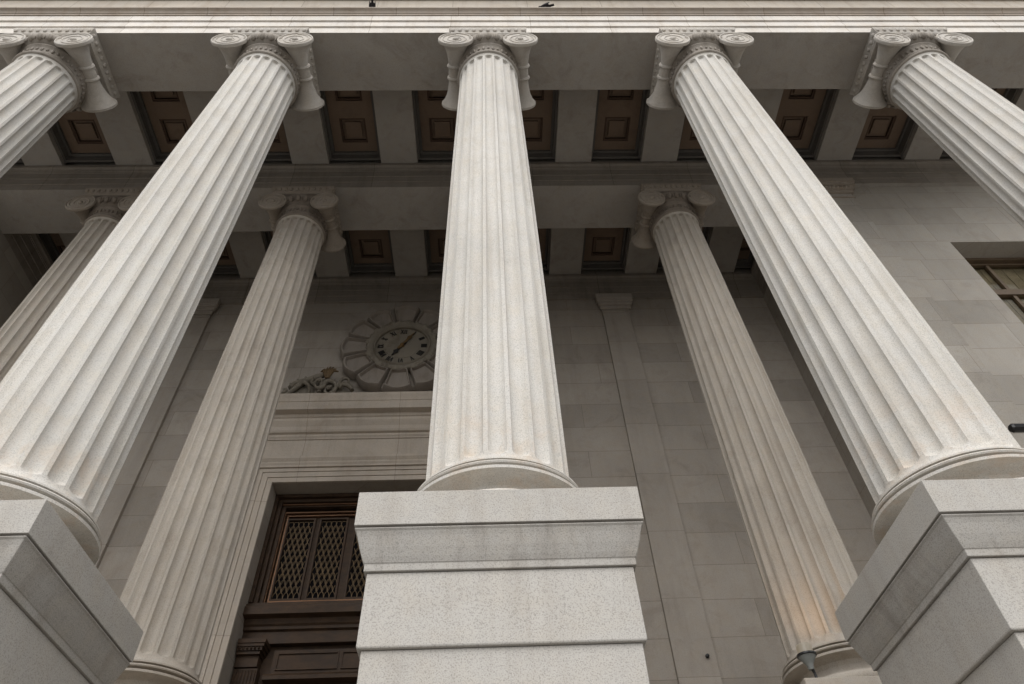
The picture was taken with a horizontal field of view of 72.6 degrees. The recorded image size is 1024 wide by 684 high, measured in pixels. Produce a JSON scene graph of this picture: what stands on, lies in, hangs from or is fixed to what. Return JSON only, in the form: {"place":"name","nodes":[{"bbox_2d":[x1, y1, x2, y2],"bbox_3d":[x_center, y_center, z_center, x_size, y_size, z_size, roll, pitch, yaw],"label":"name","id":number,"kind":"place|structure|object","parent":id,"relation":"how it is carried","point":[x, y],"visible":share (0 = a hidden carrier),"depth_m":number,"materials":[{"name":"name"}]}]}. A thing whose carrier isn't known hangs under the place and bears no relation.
{"place":"outdoors","nodes":[
{"label":"outdoors","id":0,"kind":"place"},
{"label":"ground","id":1,"kind":"structure","parent":0,"visible":0},
{"bbox_2d":[0,499,142,683],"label":"stone pedestal","id":2,"kind":"object","parent":1,"relation":"on","point":[66,617],"visible":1,"depth_m":4.92,"materials":[{"name":"grey stone"}]},
{"bbox_2d":[0,28,324,564],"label":"fluted column","id":3,"kind":"structure","parent":2,"relation":"on","point":[81,381],"depth_m":7.35,"materials":[{"name":"white stone"}]},
{"bbox_2d":[354,487,649,683],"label":"stone pedestal","id":4,"kind":"object","parent":1,"relation":"on","point":[519,586],"visible":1,"depth_m":4.45,"materials":[{"name":"grey stone"}]},
{"bbox_2d":[417,27,578,490],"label":"fluted column","id":5,"kind":"structure","parent":4,"relation":"on","point":[496,421],"depth_m":7.26,"materials":[{"name":"white stone"}]},
{"bbox_2d":[0,0,1023,90],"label":"front entablature","id":6,"kind":"structure","parent":5,"relation":"on","point":[167,45],"depth_m":13.69,"materials":[{"name":"stone"}]},
{"bbox_2d":[369,0,375,6],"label":"pigeon","id":7,"kind":"object","parent":6,"relation":"on","point":[372,4],"visible":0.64,"depth_m":13.80,"materials":[{"name":"black"}]},
{"bbox_2d":[538,2,553,6],"bbox_3d":[0.674,-6.728,13.983,0.346,0.229,0.132,-15,-49,10],"label":"pigeon","id":8,"kind":"object","parent":6,"relation":"on","point":[547,5],"visible":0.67,"depth_m":13.92,"materials":[{"name":"black"}]},
{"bbox_2d":[835,478,1023,683],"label":"stone pedestal","id":9,"kind":"object","parent":1,"relation":"on","point":[935,594],"visible":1,"depth_m":4.89,"materials":[{"name":"grey stone"}]},
{"bbox_2d":[646,27,1023,545],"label":"fluted column","id":10,"kind":"structure","parent":9,"relation":"on","point":[909,407],"depth_m":7.43,"materials":[{"name":"white stone"}]},
{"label":"portico floor","id":11,"kind":"structure","parent":1,"relation":"on","visible":0},
{"bbox_2d":[0,229,52,327],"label":"wing wall","id":12,"kind":"structure","parent":11,"relation":"on","point":[26,262],"depth_m":16.31,"materials":[{"name":"stone"}]},
{"bbox_2d":[0,187,144,381],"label":"fluted column","id":13,"kind":"structure","parent":11,"relation":"on","point":[100,213],"depth_m":13.25,"materials":[{"name":"stone"}]},
{"bbox_2d":[113,186,345,683],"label":"fluted column","id":14,"kind":"structure","parent":11,"relation":"on","point":[171,597],"depth_m":9.88,"materials":[{"name":"stone"}]},
{"bbox_2d":[0,156,979,233],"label":"entablature","id":15,"kind":"structure","parent":14,"relation":"on","point":[379,195],"depth_m":15.75,"materials":[{"name":"stone"}]},
{"bbox_2d":[16,88,1023,165],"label":"coffered ceiling","id":16,"kind":"structure","parent":15,"relation":"on","point":[153,127],"depth_m":15.71,"materials":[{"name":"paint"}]},
{"bbox_2d":[95,268,877,683],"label":"back wall","id":17,"kind":"structure","parent":11,"relation":"on","point":[633,408],"depth_m":14.18,"materials":[{"name":"stone"}]},
{"bbox_2d":[230,493,365,683],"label":"bronze door","id":18,"kind":"structure","parent":17,"relation":"attached to","point":[302,611],"depth_m":12.16,"materials":[{"name":"brown metal"}]},
{"bbox_2d":[199,391,432,683],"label":"door surround","id":19,"kind":"object","parent":17,"relation":"attached to","point":[347,437],"visible":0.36,"depth_m":13.89,"materials":[{"name":"stone"}]},
{"bbox_2d":[281,366,353,393],"bbox_3d":[-4.246,0.956,15.049,1.701,1.044,0.341,-1,-48,-2],"label":"scroll ornament","id":20,"kind":"object","parent":19,"relation":"on","point":[316,383],"visible":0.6,"depth_m":15.02,"materials":[{"name":"stone"}]},
{"bbox_2d":[340,305,438,391],"bbox_3d":[-2.517,0.124,16.047,2.870,2.905,0.300,-1,-48,-2],"label":"clock","id":21,"kind":"object","parent":17,"relation":"attached to","point":[384,351],"depth_m":15.84,"materials":[{"name":"stone"}]},
{"bbox_2d":[38,227,753,277],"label":"coffered ceiling","id":22,"kind":"structure","parent":17,"relation":"on","point":[421,252],"depth_m":17.87,"materials":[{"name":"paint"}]},
{"bbox_2d":[631,183,881,683],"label":"fluted column","id":23,"kind":"structure","parent":11,"relation":"on","point":[807,571],"depth_m":10.06,"materials":[{"name":"stone"}]},
{"bbox_2d":[796,642,817,677],"bbox_3d":[3.149,3.390,7.397,0.208,0.347,0.208,-1,-48,-2],"label":"spot lamp","id":24,"kind":"object","parent":23,"relation":"on","point":[806,655],"visible":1,"depth_m":7.38,"materials":[{"name":"grey metal"}]},
{"bbox_2d":[750,178,1023,518],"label":"wing wall","id":25,"kind":"structure","parent":11,"relation":"on","point":[951,258],"depth_m":13.91,"materials":[{"name":"stone"}]},
{"bbox_2d":[965,257,1023,312],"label":"window frame","id":26,"kind":"structure","parent":25,"relation":"in","point":[987,264],"depth_m":14.35,"materials":[{"name":"paint"}]},
{"bbox_2d":[1008,423,1023,432],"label":"metal pole","id":27,"kind":"object","parent":25,"relation":"attached to","point":[1015,427],"visible":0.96,"depth_m":9.01,"materials":[{"name":"black metal"}]},
{"bbox_3d":[8.087,3.156,4.099,1.950,4.556,1.950,-1,-48,-2],"label":"stone pedestal","id":28,"kind":"object","parent":1,"relation":"on","visible":0},
{"bbox_2d":[849,27,1023,227],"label":"fluted column","id":29,"kind":"structure","parent":28,"relation":"on","point":[970,125],"depth_m":11.89,"materials":[{"name":"white stone"}]},
{"bbox_3d":[-8.043,3.398,3.588,1.950,4.556,1.950,-1,-48,-2],"label":"stone pedestal","id":30,"kind":"object","parent":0,"visible":0},
{"bbox_2d":[0,28,119,177],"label":"fluted column","id":31,"kind":"structure","parent":30,"relation":"on","point":[50,78],"depth_m":12.31,"materials":[{"name":"white stone"}]}
]}

